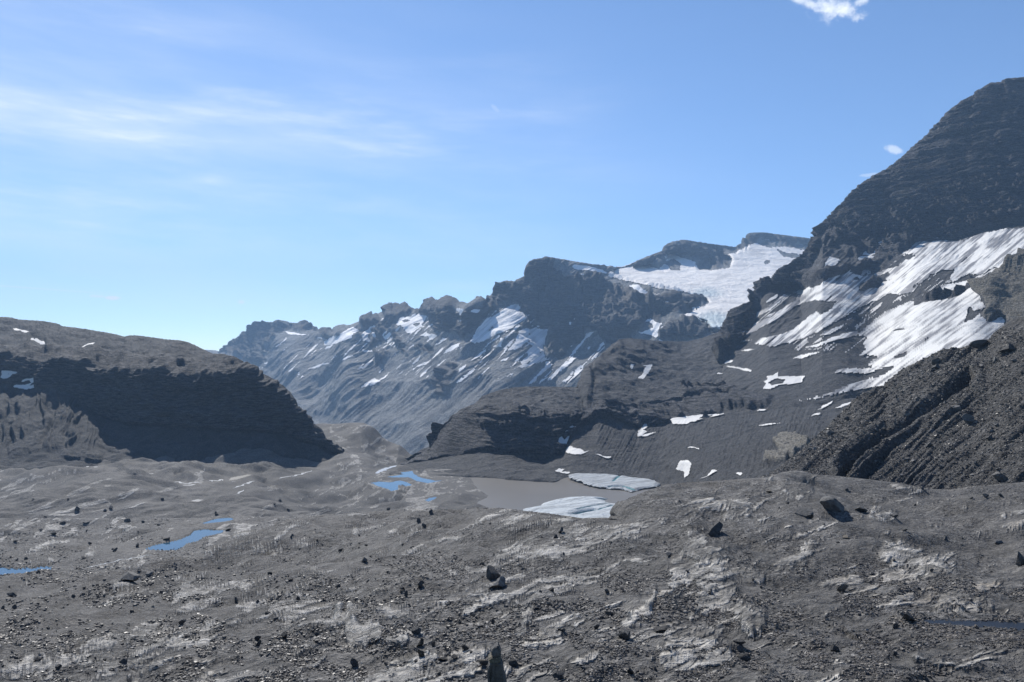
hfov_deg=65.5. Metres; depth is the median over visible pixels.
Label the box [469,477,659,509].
lake
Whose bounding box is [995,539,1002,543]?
boulder
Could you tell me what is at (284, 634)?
boulder
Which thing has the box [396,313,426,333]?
snow patch
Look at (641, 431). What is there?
snow patch
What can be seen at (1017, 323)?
moraine
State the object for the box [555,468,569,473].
snow patch
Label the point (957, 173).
mountain
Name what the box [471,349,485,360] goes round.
snow patch
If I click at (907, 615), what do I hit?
boulder
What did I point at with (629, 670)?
boulder
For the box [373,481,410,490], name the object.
pond
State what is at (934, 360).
boulder
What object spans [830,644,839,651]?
boulder
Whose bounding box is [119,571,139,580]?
boulder
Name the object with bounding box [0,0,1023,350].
sky
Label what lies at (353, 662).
boulder
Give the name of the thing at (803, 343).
snow
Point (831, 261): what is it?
snow patch
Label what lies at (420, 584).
boulder
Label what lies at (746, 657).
boulder
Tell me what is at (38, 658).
boulder
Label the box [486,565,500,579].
boulder
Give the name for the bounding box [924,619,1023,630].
pond
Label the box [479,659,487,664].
boulder
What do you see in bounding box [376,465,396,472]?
snow patch
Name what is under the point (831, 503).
boulder
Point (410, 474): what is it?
pond
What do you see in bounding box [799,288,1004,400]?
snow patch
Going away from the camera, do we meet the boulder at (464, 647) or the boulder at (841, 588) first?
the boulder at (464, 647)
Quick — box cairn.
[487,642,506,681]
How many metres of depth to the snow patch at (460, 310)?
4237.27 m
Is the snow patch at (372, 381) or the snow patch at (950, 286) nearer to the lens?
the snow patch at (950, 286)
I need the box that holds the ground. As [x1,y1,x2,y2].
[0,422,1023,681]
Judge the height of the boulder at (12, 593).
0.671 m
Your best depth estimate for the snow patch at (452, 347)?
4181.63 m
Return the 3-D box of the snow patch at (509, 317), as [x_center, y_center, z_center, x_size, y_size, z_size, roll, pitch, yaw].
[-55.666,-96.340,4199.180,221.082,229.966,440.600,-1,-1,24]
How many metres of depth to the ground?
65.52 m
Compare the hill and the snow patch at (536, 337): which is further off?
the snow patch at (536, 337)
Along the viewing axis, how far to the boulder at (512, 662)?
16.00 m
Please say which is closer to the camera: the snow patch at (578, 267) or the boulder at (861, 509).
the boulder at (861, 509)
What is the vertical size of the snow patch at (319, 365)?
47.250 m
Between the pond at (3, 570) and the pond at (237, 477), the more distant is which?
the pond at (237, 477)
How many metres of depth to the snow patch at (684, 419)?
1255.97 m
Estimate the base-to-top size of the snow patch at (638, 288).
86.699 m
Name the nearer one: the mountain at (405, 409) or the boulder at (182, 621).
the boulder at (182, 621)
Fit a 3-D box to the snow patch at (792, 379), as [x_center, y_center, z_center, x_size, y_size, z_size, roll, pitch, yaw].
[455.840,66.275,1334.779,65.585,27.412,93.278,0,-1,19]
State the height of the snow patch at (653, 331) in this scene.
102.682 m
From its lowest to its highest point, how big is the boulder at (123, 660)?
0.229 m
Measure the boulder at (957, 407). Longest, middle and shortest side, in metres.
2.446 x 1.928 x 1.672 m
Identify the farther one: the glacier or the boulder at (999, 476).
the glacier
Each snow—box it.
[283,308,604,382]
[761,238,994,357]
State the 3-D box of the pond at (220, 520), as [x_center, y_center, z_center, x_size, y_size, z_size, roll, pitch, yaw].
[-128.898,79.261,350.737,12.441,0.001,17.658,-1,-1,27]
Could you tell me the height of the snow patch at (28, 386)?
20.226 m
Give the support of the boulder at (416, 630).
on the ground
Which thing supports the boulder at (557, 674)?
on the ground
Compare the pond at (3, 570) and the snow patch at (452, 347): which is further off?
the snow patch at (452, 347)
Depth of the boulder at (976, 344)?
252.84 m
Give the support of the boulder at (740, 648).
on the ground
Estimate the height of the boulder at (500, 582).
0.678 m
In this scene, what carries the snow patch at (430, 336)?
on the mountain at (405, 409)
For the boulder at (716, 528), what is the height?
1.201 m
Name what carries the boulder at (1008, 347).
on the moraine
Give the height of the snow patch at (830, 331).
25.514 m
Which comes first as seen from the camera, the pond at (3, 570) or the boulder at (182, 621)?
the boulder at (182, 621)
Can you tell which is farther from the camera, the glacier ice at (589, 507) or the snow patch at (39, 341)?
the snow patch at (39, 341)
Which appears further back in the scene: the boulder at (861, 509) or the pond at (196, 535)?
the pond at (196, 535)
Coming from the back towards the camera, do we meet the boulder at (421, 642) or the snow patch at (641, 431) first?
the snow patch at (641, 431)
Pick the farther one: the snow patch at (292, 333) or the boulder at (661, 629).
the snow patch at (292, 333)
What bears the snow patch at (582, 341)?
on the mountain at (405, 409)
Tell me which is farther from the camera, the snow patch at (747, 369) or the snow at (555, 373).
the snow at (555, 373)
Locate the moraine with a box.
[776,316,1023,489]
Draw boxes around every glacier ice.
[523,496,614,517]
[568,473,659,491]
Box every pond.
[0,566,50,574]
[146,529,224,549]
[204,518,232,523]
[229,474,249,479]
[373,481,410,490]
[390,471,441,482]
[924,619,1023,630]
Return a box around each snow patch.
[0,370,16,378]
[13,378,33,389]
[31,338,44,343]
[283,331,305,334]
[309,362,329,368]
[324,327,358,345]
[361,372,389,387]
[362,325,374,341]
[376,465,396,472]
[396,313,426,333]
[420,331,436,341]
[444,343,459,352]
[456,308,480,314]
[470,304,526,343]
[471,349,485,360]
[493,338,502,347]
[508,327,549,367]
[529,361,552,383]
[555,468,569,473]
[558,426,575,443]
[566,446,586,453]
[569,332,592,357]
[572,264,605,273]
[630,284,656,294]
[637,424,654,435]
[638,364,651,378]
[639,318,661,336]
[670,413,723,423]
[676,460,690,476]
[727,366,750,371]
[741,227,1023,346]
[756,294,786,317]
[763,372,804,388]
[766,294,777,302]
[793,352,818,358]
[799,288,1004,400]
[820,325,842,335]
[825,257,839,265]
[858,241,881,259]
[941,280,966,289]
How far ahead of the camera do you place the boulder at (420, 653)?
19.22 m
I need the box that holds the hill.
[0,317,343,469]
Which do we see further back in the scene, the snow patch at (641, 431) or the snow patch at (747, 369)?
the snow patch at (747, 369)
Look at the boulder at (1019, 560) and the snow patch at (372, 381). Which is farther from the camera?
the snow patch at (372, 381)
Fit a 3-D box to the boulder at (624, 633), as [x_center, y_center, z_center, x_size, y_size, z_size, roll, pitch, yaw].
[2.711,7.178,19.333,0.300,0.355,0.292,2,-1,19]
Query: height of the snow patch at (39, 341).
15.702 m
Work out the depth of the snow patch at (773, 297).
2023.00 m
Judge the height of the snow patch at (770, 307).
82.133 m
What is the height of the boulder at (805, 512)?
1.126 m
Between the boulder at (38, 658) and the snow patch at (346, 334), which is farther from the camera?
the snow patch at (346, 334)
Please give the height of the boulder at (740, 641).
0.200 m
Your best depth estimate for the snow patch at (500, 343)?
3944.26 m
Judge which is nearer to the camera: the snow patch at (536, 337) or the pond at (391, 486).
the pond at (391, 486)
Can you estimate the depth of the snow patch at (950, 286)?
1433.89 m
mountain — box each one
[206,232,810,454]
[389,77,1023,485]
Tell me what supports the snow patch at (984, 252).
on the mountain at (957, 173)
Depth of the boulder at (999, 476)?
156.06 m
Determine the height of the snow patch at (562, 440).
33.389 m
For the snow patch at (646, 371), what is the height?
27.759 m
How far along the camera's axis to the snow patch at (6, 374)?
1316.88 m
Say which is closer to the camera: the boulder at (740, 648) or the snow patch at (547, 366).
the boulder at (740, 648)
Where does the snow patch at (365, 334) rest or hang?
on the mountain at (405, 409)
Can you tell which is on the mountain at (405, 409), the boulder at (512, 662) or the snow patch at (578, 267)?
the snow patch at (578, 267)
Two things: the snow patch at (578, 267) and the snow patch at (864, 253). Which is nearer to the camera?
the snow patch at (864, 253)
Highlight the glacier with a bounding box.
[608,243,803,328]
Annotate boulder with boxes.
[7,591,16,596]
[33,656,41,660]
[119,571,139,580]
[119,657,127,664]
[178,618,185,624]
[281,631,286,637]
[350,658,357,666]
[411,626,420,634]
[417,580,422,587]
[417,638,423,645]
[418,650,423,656]
[461,643,468,650]
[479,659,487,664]
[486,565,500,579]
[490,576,505,587]
[508,658,518,665]
[552,670,564,678]
[618,629,629,639]
[627,668,633,673]
[653,626,667,632]
[708,522,722,536]
[733,638,745,644]
[736,645,743,651]
[738,653,750,661]
[794,507,813,518]
[819,496,844,511]
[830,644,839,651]
[837,584,848,591]
[855,507,867,511]
[902,611,914,620]
[931,357,940,364]
[953,405,961,409]
[961,413,974,423]
[969,339,988,348]
[992,472,1007,481]
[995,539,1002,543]
[997,343,1014,352]
[1015,552,1023,565]
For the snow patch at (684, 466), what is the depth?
899.20 m
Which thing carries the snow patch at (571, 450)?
on the mountain at (957, 173)
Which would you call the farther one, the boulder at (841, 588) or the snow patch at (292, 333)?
the snow patch at (292, 333)
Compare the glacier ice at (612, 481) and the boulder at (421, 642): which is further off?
the glacier ice at (612, 481)

